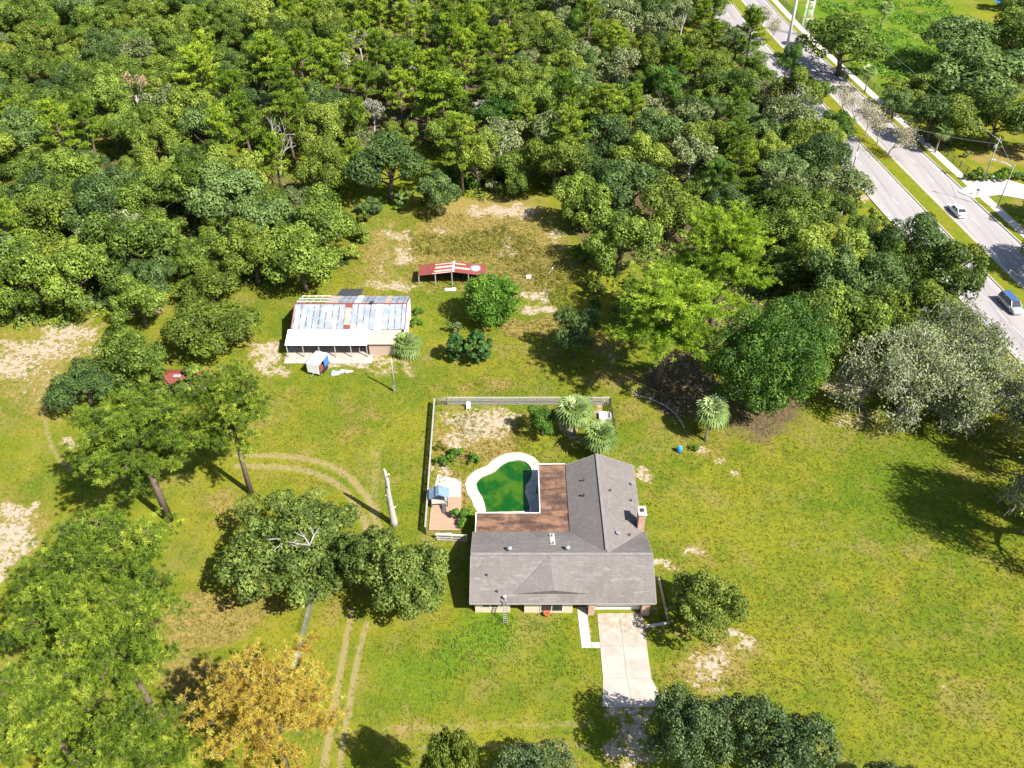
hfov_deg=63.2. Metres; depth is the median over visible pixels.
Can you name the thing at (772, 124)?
laurel oak
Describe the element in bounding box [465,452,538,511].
swimming pool
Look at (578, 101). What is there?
oak tree
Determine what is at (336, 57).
pine tree
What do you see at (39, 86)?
laurel oak
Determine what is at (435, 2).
pine tree
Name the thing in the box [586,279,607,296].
bush
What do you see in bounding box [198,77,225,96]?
scrub oak
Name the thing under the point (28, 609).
pine tree
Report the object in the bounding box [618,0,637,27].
pine tree
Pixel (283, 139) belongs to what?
dead tree
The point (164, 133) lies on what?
scrub oak
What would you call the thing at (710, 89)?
oak tree
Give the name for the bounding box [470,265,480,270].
roof tarp
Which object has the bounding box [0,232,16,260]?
laurel oak
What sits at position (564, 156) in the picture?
scrub oak
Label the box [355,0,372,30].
pine tree
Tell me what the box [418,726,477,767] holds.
oak tree
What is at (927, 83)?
overhead wire
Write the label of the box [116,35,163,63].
mossy tree
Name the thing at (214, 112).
pine tree
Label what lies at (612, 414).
board fence
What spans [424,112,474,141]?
oak tree
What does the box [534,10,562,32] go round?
scrub oak
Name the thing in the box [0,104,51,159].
laurel oak
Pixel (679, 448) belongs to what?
barrel
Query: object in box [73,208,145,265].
mossy tree
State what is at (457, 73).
oak tree
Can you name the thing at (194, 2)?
laurel oak
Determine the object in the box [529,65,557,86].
oak tree
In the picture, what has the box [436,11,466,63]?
pine tree
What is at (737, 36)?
laurel oak
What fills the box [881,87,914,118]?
oak tree
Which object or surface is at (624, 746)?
ground
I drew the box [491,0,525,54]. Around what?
pine tree
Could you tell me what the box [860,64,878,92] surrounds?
palm tree
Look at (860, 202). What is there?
bush
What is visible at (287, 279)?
bush
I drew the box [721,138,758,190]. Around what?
pine tree
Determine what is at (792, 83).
scrub oak
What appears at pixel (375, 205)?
bush
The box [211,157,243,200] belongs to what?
oak tree
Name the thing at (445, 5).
pine tree
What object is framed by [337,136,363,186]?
pine tree
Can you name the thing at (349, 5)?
oak tree
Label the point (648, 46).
scrub oak
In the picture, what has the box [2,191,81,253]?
oak tree
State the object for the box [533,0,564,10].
oak tree
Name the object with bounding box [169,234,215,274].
oak tree
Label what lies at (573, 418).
palm tree
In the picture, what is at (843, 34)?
oak tree
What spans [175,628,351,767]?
tree
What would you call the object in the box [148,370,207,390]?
red shed
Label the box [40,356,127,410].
oak tree
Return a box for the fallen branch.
[628,388,684,427]
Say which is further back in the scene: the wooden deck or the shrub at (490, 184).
the shrub at (490, 184)
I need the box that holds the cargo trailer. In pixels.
[306,351,329,376]
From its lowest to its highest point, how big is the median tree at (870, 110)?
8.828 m
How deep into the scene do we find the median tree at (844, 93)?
184.69 m
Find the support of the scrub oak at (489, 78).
on the ground at (624, 746)
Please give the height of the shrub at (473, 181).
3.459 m
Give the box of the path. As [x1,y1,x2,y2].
[577,607,599,647]
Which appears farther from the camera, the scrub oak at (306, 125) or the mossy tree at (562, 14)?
the mossy tree at (562, 14)
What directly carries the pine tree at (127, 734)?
on the ground at (624, 746)
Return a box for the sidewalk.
[772,0,1023,236]
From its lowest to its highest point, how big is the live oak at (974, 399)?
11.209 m
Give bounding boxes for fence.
[292,573,317,668]
[424,398,435,534]
[435,533,451,538]
[446,397,609,404]
[610,397,616,437]
[781,0,975,179]
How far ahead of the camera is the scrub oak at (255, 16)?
210.43 m
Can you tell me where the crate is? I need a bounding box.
[599,412,610,419]
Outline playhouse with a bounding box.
[429,485,448,513]
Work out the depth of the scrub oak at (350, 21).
216.19 m
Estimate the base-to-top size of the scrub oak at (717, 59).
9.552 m
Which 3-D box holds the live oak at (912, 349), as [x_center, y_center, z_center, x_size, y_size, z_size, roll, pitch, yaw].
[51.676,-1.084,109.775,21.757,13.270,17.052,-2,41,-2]
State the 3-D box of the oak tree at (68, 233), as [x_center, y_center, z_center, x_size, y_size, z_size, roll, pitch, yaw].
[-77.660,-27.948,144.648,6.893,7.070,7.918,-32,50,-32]
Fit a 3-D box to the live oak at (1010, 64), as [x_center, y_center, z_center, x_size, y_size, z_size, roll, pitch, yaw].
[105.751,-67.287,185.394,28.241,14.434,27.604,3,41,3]
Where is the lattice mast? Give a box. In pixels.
[800,0,815,33]
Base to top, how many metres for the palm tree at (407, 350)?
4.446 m
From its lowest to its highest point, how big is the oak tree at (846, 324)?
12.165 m
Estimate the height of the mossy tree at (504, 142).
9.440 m
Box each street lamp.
[853,136,870,165]
[991,159,1014,207]
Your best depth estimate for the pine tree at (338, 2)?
222.51 m
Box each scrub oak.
[0,42,22,65]
[0,69,9,81]
[0,124,16,155]
[5,23,43,46]
[12,19,65,58]
[21,49,61,77]
[21,142,53,172]
[42,234,115,289]
[54,43,92,62]
[72,27,105,51]
[85,112,135,154]
[106,18,126,29]
[114,13,143,32]
[124,0,167,22]
[130,118,192,162]
[134,152,177,183]
[138,55,186,86]
[142,67,190,103]
[149,12,195,49]
[157,84,221,146]
[177,11,205,34]
[178,4,211,27]
[179,87,207,109]
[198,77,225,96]
[203,143,270,183]
[210,216,285,285]
[240,183,290,204]
[243,0,290,36]
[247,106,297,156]
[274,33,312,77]
[278,0,305,18]
[282,101,346,144]
[293,140,349,199]
[298,133,341,163]
[302,0,347,42]
[316,98,370,147]
[338,69,365,97]
[340,16,363,48]
[360,25,387,43]
[373,0,397,20]
[376,29,404,64]
[383,120,418,144]
[447,126,499,189]
[477,67,509,91]
[492,58,536,87]
[495,19,537,53]
[511,12,542,34]
[520,126,591,195]
[533,24,569,53]
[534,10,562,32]
[542,49,587,73]
[579,100,611,142]
[595,18,614,46]
[599,26,636,52]
[610,131,674,168]
[629,32,681,74]
[640,111,671,128]
[656,31,705,82]
[678,119,731,166]
[700,51,737,74]
[748,129,792,172]
[759,118,819,157]
[770,65,824,121]
[787,221,873,288]
[805,118,847,142]
[879,278,961,334]
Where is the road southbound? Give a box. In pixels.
[712,2,1023,363]
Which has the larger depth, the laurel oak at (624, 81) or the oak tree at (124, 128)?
the laurel oak at (624, 81)
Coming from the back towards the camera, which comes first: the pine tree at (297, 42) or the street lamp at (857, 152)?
the pine tree at (297, 42)
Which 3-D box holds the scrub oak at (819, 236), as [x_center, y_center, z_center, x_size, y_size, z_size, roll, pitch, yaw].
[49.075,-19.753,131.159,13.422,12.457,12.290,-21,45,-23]
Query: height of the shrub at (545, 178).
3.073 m
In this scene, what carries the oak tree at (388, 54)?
on the ground at (624, 746)
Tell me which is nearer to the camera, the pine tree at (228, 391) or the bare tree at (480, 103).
the pine tree at (228, 391)
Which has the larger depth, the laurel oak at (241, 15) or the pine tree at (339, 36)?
the laurel oak at (241, 15)
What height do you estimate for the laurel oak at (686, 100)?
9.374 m
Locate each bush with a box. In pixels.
[68,279,94,295]
[85,286,116,308]
[185,262,195,276]
[192,255,221,268]
[245,270,263,281]
[273,267,292,284]
[313,270,332,281]
[332,255,348,268]
[337,243,360,259]
[352,222,370,236]
[354,196,383,213]
[354,231,368,243]
[356,210,370,223]
[391,190,413,206]
[392,198,405,210]
[420,192,433,206]
[445,170,460,189]
[466,173,485,185]
[490,166,509,180]
[557,170,565,179]
[570,212,592,233]
[571,239,590,256]
[573,209,592,217]
[573,249,590,264]
[582,297,602,316]
[583,272,600,285]
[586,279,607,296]
[742,92,757,102]
[752,100,766,105]
[768,375,800,407]
[844,194,864,210]
[851,192,863,206]
[867,207,888,226]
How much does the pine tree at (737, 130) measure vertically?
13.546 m
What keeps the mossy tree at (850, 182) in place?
on the ground at (624, 746)
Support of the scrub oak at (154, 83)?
on the ground at (624, 746)
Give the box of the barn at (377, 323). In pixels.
[285,296,410,356]
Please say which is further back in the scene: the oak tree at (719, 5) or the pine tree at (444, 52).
the oak tree at (719, 5)
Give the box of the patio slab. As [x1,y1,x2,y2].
[435,474,460,496]
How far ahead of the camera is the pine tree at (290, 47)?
193.97 m
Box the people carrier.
[997,290,1023,314]
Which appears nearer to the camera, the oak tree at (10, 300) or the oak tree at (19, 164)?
the oak tree at (10, 300)
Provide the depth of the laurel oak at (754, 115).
177.41 m
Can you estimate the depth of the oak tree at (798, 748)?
69.06 m
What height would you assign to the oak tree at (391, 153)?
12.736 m
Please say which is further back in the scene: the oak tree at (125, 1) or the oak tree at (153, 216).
the oak tree at (125, 1)
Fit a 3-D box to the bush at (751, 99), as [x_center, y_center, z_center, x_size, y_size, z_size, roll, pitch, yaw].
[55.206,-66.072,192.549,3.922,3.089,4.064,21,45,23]
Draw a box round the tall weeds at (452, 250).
[410,222,579,315]
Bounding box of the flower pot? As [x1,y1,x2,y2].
[543,611,549,616]
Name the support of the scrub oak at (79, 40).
on the ground at (624, 746)
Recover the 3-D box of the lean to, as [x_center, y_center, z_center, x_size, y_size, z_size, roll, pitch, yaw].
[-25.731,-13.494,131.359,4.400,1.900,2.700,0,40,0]
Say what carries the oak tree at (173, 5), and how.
on the ground at (624, 746)
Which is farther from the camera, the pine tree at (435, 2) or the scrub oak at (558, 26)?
the pine tree at (435, 2)
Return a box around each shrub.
[112,371,143,392]
[122,365,154,387]
[143,363,201,406]
[181,376,207,403]
[411,316,423,325]
[412,307,424,314]
[433,439,447,450]
[434,455,448,465]
[446,322,462,332]
[446,447,463,460]
[451,508,475,527]
[464,172,479,187]
[467,452,480,463]
[485,179,503,192]
[540,175,558,189]
[690,444,698,450]
[962,172,976,179]
[963,151,973,157]
[971,172,984,180]
[981,172,993,180]
[988,172,1001,181]
[997,172,1010,181]
[998,167,1011,172]
[1008,172,1018,179]
[1013,171,1023,179]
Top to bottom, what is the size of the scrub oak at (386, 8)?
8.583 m
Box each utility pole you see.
[390,358,395,391]
[982,137,1000,181]
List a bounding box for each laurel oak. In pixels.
[0,76,10,110]
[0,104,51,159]
[0,184,15,203]
[0,202,40,232]
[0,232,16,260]
[12,167,70,197]
[29,79,60,101]
[46,174,120,234]
[50,62,76,88]
[52,0,95,20]
[66,148,109,172]
[76,26,123,61]
[90,164,153,208]
[99,43,132,63]
[103,27,138,44]
[118,254,177,299]
[176,101,234,143]
[185,0,229,23]
[205,22,228,42]
[217,50,240,88]
[219,87,269,111]
[232,12,253,33]
[242,6,277,29]
[298,77,330,103]
[304,88,351,115]
[418,9,450,47]
[442,139,472,175]
[500,53,538,82]
[544,64,596,100]
[568,140,611,184]
[574,113,631,171]
[576,47,611,79]
[606,128,626,146]
[612,78,643,113]
[625,106,683,164]
[633,0,673,31]
[643,39,665,65]
[653,30,668,43]
[673,95,710,128]
[676,3,698,26]
[694,96,733,127]
[702,181,747,214]
[705,69,733,94]
[713,29,759,59]
[713,118,762,142]
[726,100,763,123]
[749,118,789,145]
[758,148,820,183]
[783,132,853,190]
[831,250,934,306]
[871,211,952,265]
[1006,74,1023,90]
[1009,98,1023,152]
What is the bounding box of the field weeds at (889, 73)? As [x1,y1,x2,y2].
[812,0,964,106]
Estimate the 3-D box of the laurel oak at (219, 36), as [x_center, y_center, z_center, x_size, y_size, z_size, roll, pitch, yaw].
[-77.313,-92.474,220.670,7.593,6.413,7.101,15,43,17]
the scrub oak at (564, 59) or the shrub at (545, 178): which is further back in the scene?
the scrub oak at (564, 59)
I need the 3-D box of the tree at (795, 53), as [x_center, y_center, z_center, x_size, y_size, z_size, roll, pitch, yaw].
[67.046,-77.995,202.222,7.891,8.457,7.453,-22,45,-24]
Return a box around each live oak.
[818,316,994,438]
[910,290,1013,377]
[913,333,1023,443]
[923,35,1023,107]
[995,452,1023,544]
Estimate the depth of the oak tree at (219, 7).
221.15 m
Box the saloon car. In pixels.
[947,203,967,217]
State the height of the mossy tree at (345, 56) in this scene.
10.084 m
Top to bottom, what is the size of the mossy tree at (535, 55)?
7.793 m
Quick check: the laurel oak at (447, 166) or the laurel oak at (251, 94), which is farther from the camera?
the laurel oak at (251, 94)
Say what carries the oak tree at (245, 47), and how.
on the ground at (624, 746)
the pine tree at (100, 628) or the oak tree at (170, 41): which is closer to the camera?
the pine tree at (100, 628)
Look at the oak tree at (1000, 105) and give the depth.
168.53 m
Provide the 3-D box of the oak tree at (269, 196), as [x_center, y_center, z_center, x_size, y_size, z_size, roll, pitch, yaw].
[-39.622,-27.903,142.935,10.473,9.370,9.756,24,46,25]
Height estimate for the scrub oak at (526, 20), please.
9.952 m
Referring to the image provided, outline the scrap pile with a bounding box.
[330,369,352,375]
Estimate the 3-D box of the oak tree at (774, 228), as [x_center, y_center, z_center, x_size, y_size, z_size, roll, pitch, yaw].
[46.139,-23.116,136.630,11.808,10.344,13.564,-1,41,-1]
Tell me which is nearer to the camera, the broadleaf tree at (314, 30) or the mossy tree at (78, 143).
the mossy tree at (78, 143)
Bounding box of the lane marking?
[718,0,1023,359]
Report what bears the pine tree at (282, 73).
on the ground at (624, 746)
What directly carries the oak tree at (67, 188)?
on the ground at (624, 746)
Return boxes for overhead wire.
[838,7,998,139]
[868,114,996,143]
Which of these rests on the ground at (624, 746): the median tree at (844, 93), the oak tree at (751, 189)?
the oak tree at (751, 189)
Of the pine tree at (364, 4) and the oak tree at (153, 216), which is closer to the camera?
the oak tree at (153, 216)
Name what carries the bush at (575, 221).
on the ground at (624, 746)
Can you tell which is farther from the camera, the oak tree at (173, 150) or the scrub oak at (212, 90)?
the scrub oak at (212, 90)
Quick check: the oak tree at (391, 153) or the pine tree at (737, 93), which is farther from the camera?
the pine tree at (737, 93)
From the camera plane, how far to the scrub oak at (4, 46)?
204.49 m
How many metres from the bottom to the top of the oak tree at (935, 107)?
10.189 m
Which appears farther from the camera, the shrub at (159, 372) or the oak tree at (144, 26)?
the oak tree at (144, 26)
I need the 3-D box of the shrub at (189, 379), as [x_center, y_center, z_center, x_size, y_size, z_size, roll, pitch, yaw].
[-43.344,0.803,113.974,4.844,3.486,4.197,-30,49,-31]
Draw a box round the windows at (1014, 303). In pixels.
[999,291,1020,306]
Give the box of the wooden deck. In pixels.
[429,497,461,530]
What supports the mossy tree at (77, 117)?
on the ground at (624, 746)
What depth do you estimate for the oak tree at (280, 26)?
206.03 m
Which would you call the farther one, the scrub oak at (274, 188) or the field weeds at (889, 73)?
the field weeds at (889, 73)
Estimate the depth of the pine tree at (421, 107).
169.19 m
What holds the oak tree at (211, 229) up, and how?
on the ground at (624, 746)
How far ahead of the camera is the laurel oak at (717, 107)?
178.95 m
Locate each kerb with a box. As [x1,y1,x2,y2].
[711,11,1020,361]
[733,4,1023,309]
[742,1,1023,288]
[766,0,1021,244]
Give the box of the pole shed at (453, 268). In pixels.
[418,261,485,285]
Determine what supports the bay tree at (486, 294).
on the ground at (624, 746)
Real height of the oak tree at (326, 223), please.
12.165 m
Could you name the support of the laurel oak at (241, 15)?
on the ground at (624, 746)
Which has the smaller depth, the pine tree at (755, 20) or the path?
the path
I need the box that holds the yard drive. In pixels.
[958,176,1023,198]
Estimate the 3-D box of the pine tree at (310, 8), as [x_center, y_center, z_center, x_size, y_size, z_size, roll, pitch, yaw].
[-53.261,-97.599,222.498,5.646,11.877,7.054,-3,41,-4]
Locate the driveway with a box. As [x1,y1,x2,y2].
[597,613,665,706]
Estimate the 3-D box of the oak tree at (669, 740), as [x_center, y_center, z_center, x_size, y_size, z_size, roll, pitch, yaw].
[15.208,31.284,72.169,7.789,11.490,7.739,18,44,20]
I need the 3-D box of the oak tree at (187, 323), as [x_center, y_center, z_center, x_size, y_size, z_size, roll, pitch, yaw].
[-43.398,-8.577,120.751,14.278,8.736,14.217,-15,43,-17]
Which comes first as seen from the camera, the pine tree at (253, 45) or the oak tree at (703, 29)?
the pine tree at (253, 45)
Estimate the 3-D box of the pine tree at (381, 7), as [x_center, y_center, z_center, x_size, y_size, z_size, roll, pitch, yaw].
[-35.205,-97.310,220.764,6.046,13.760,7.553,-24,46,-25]
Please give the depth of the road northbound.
165.25 m
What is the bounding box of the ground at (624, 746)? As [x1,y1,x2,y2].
[0,0,1023,767]
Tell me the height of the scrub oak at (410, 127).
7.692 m
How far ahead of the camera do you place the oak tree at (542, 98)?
172.93 m
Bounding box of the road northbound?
[742,0,1023,287]
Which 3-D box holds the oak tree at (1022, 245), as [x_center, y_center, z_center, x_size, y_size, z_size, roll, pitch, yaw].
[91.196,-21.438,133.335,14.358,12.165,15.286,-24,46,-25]
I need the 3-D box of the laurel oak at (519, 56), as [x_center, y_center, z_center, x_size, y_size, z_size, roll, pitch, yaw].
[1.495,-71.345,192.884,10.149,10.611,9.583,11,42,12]
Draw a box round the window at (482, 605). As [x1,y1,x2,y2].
[482,605,498,606]
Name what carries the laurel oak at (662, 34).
on the ground at (624, 746)
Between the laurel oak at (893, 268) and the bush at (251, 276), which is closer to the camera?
the laurel oak at (893, 268)
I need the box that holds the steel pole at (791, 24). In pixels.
[783,0,797,56]
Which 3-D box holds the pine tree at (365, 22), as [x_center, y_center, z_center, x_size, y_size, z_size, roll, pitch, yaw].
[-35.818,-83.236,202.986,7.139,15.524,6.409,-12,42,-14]
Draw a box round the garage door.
[595,605,639,608]
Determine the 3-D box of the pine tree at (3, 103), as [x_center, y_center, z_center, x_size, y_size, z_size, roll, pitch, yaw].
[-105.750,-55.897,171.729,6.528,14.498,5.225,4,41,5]
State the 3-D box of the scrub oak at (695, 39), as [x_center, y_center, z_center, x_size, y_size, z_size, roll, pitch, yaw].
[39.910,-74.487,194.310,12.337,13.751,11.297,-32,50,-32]
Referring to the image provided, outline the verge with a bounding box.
[768,0,1023,241]
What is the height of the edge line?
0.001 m
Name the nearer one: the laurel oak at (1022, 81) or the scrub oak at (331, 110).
the scrub oak at (331, 110)
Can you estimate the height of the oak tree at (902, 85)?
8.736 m
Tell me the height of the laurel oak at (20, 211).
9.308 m
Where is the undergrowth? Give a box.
[0,0,943,359]
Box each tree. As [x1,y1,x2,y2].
[0,1,28,32]
[0,31,8,42]
[0,45,38,82]
[0,84,30,109]
[0,89,16,130]
[0,149,49,191]
[0,164,22,184]
[0,183,9,204]
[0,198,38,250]
[0,230,71,307]
[0,255,43,319]
[0,494,196,662]
[0,562,86,677]
[0,635,118,767]
[0,663,28,706]
[1,0,57,43]
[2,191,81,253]
[7,78,38,94]
[7,183,61,209]
[20,85,74,131]
[22,58,66,85]
[23,100,72,151]
[25,243,110,313]
[27,0,66,22]
[34,17,64,51]
[34,93,80,146]
[39,146,102,190]
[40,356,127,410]
[43,569,187,730]
[44,218,82,239]
[46,0,71,30]
[49,73,95,114]
[52,171,97,209]
[57,133,88,152]
[58,679,204,767]
[59,57,90,79]
[61,25,72,45]
[62,374,205,522]
[66,93,104,166]
[68,4,119,40]
[68,12,94,28]
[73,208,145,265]
[75,52,114,73]
[75,66,100,92]
[75,107,99,130]
[76,73,134,139]
[78,212,181,294]
[90,325,167,384]
[92,54,150,94]
[93,72,141,116]
[94,0,128,17]
[106,113,151,148]
[108,273,168,328]
[109,172,181,220]
[115,143,150,172]
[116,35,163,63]
[117,102,168,150]
[118,27,164,54]
[120,71,147,103]
[121,0,136,18]
[126,155,167,194]
[127,14,154,36]
[132,70,147,107]
[136,83,185,123]
[139,207,190,256]
[143,157,217,218]
[150,23,191,58]
[150,64,187,87]
[156,44,189,84]
[159,0,198,12]
[159,298,264,357]
[162,138,223,192]
[167,141,199,160]
[168,353,284,494]
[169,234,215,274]
[170,40,219,90]
[170,258,241,307]
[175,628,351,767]
[176,48,232,81]
[179,159,264,219]
[189,6,218,49]
[190,28,219,79]
[198,215,231,242]
[200,0,239,34]
[200,101,235,156]
[206,39,241,66]
[207,65,250,147]
[211,13,250,50]
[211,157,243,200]
[214,486,361,607]
[220,193,295,261]
[223,89,267,170]
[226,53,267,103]
[229,0,265,22]
[239,33,259,53]
[240,40,260,61]
[247,38,264,85]
[249,192,304,229]
[250,29,291,92]
[250,107,274,143]
[255,129,290,187]
[258,94,275,106]
[260,220,343,291]
[263,62,308,132]
[265,15,314,46]
[266,117,295,181]
[267,56,293,110]
[270,86,310,168]
[277,0,296,20]
[279,0,301,28]
[281,87,308,144]
[282,182,361,250]
[284,186,315,205]
[285,30,315,83]
[286,28,314,82]
[299,34,345,88]
[301,0,317,37]
[305,49,326,78]
[306,28,317,45]
[316,17,351,46]
[320,52,350,93]
[321,530,378,585]
[323,49,349,92]
[330,0,347,11]
[330,28,355,69]
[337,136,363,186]
[340,0,358,17]
[341,129,433,200]
[342,524,450,621]
[344,93,368,146]
[346,29,366,59]
[348,58,381,121]
[350,10,376,66]
[353,129,393,153]
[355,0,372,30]
[363,98,384,131]
[365,66,410,101]
[366,0,388,36]
[366,27,389,84]
[381,0,395,29]
[381,30,415,62]
[382,63,416,130]
[383,468,398,527]
[389,0,418,38]
[390,39,421,114]
[390,331,422,360]
[393,0,430,38]
[407,45,438,123]
[409,68,470,147]
[412,0,436,51]
[413,71,448,141]
[416,169,462,215]
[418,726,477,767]
[419,44,455,113]
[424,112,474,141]
[432,0,457,6]
[434,0,462,45]
[436,0,456,10]
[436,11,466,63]
[436,111,481,195]
[438,13,460,68]
[443,65,472,108]
[445,331,466,362]
[447,24,477,93]
[449,96,475,123]
[455,13,466,57]
[458,0,476,25]
[458,3,470,27]
[461,272,524,327]
[463,21,488,77]
[464,330,492,364]
[465,2,488,48]
[466,54,502,99]
[468,0,497,33]
[469,25,500,66]
[471,96,525,132]
[471,99,484,133]
[477,134,522,165]
[480,77,536,113]
[485,116,527,153]
[486,2,507,20]
[486,17,501,31]
[490,23,518,61]
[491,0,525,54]
[492,9,511,25]
[492,737,577,767]
[493,147,542,194]
[509,3,520,20]
[511,84,557,135]
[511,97,538,143]
[517,49,540,68]
[518,0,552,16]
[521,134,565,176]
[526,79,554,103]
[527,405,559,435]
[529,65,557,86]
[531,107,581,142]
[532,25,582,71]
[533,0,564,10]
[543,0,575,18]
[544,102,592,175]
[548,84,590,111]
[549,66,586,121]
[552,170,614,229]
[552,305,600,357]
[554,5,572,36]
[554,393,594,435]
[563,7,598,44]
[565,38,600,65]
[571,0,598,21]
[572,0,606,41]
[577,80,629,155]
[579,91,634,117]
[580,419,619,454]
[582,203,664,275]
[588,0,615,35]
[592,157,667,221]
[595,46,640,79]
[603,22,628,65]
[604,252,738,390]
[607,0,621,19]
[612,0,655,45]
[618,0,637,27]
[619,80,648,131]
[631,70,663,102]
[639,172,711,240]
[641,94,675,115]
[642,8,673,39]
[642,680,740,767]
[644,64,688,106]
[655,0,685,10]
[655,3,681,31]
[663,199,782,349]
[665,44,698,102]
[668,0,694,34]
[669,569,750,646]
[670,102,714,144]
[671,133,717,181]
[681,76,718,101]
[683,173,723,199]
[686,48,713,78]
[690,20,719,45]
[692,0,732,18]
[695,0,713,29]
[695,394,729,441]
[697,293,840,416]
[699,65,758,112]
[700,16,727,49]
[704,154,737,185]
[706,691,842,767]
[713,46,734,61]
[716,127,762,168]
[717,115,751,163]
[719,20,737,41]
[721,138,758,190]
[723,85,749,121]
[734,49,769,71]
[735,3,769,67]
[737,175,775,196]
[741,190,785,233]
[748,64,775,82]
[751,79,774,111]
[756,158,809,191]
[757,5,776,25]
[759,209,831,264]
[760,252,805,292]
[762,94,811,125]
[762,179,830,242]
[766,14,789,40]
[771,290,849,366]
[772,43,802,76]
[776,85,820,126]
[793,34,810,58]
[799,188,859,227]
[801,13,890,75]
[803,175,833,206]
[803,243,868,300]
[804,118,820,131]
[805,18,818,46]
[805,280,892,359]
[813,165,876,214]
[814,129,847,161]
[817,80,836,104]
[822,109,856,138]
[831,213,881,250]
[833,82,862,112]
[839,92,877,124]
[856,238,925,289]
[856,283,922,357]
[857,97,885,135]
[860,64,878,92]
[862,109,891,145]
[863,759,915,767]
[877,1,894,29]
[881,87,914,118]
[884,72,937,107]
[887,121,919,155]
[899,239,989,299]
[902,93,962,142]
[919,13,1004,69]
[921,92,998,145]
[931,122,954,152]
[963,89,1023,148]
[973,5,1023,51]
[996,0,1023,14]
[1019,239,1023,256]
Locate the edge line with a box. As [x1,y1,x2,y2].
[731,3,1023,314]
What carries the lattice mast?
on the ground at (624, 746)
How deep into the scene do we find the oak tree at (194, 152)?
152.71 m
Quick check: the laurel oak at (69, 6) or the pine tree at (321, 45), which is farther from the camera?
the laurel oak at (69, 6)
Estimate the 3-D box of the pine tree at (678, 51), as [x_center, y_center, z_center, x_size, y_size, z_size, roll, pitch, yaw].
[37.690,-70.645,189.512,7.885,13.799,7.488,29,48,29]
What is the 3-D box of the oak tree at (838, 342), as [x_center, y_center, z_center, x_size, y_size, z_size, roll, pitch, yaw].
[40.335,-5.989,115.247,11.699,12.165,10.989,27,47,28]
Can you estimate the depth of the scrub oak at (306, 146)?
160.51 m
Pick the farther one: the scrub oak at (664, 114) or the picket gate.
the scrub oak at (664, 114)
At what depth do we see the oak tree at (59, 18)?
223.13 m
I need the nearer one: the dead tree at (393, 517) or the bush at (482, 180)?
the dead tree at (393, 517)
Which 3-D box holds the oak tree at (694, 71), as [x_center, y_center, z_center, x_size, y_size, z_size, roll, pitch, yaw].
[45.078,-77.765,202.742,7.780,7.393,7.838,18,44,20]
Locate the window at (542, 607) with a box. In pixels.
[540,605,562,610]
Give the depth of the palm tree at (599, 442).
103.05 m
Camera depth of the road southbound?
157.12 m
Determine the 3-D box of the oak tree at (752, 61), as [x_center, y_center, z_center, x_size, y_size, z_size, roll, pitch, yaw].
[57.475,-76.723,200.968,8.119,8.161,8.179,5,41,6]
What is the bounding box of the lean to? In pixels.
[337,289,362,295]
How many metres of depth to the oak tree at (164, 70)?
187.14 m
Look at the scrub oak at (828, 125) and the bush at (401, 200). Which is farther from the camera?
the scrub oak at (828, 125)
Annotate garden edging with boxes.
[645,621,669,627]
[658,576,668,619]
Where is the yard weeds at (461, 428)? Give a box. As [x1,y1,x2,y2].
[437,408,559,477]
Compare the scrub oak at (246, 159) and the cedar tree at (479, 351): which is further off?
the scrub oak at (246, 159)
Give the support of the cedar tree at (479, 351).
on the ground at (624, 746)
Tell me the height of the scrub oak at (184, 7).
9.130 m
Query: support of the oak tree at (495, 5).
on the ground at (624, 746)
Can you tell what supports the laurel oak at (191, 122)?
on the ground at (624, 746)
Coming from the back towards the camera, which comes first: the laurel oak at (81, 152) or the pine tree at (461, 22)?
the pine tree at (461, 22)
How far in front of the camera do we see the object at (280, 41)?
200.79 m
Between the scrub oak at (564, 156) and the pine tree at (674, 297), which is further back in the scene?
the scrub oak at (564, 156)
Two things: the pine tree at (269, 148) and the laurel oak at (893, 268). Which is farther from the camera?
the pine tree at (269, 148)
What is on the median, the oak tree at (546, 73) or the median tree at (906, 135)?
the median tree at (906, 135)
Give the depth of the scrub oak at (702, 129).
161.61 m
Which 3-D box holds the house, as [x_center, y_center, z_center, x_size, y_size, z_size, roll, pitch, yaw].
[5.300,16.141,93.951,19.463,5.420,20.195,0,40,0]
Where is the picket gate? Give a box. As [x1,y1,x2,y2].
[436,533,466,541]
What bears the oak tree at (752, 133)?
on the ground at (624, 746)
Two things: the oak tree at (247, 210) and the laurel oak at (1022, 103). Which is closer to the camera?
the oak tree at (247, 210)
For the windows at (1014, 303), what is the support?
in the people carrier
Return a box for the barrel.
[677,445,681,452]
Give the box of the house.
[469,454,656,615]
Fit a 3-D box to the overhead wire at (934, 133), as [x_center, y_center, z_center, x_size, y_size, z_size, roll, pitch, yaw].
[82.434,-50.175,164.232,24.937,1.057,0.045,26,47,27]
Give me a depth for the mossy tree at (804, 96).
174.42 m
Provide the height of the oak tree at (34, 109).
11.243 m
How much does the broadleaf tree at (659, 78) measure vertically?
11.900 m
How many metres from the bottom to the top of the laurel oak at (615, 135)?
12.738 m
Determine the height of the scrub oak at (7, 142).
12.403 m
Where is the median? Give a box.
[733,0,1023,308]
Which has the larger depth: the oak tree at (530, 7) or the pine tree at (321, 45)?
the oak tree at (530, 7)
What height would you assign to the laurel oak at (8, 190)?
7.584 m
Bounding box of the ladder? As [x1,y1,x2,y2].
[503,600,506,623]
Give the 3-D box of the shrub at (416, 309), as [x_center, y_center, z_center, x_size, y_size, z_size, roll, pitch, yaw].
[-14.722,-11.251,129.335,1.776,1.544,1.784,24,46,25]
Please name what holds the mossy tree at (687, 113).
on the ground at (624, 746)
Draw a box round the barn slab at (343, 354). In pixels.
[284,342,372,363]

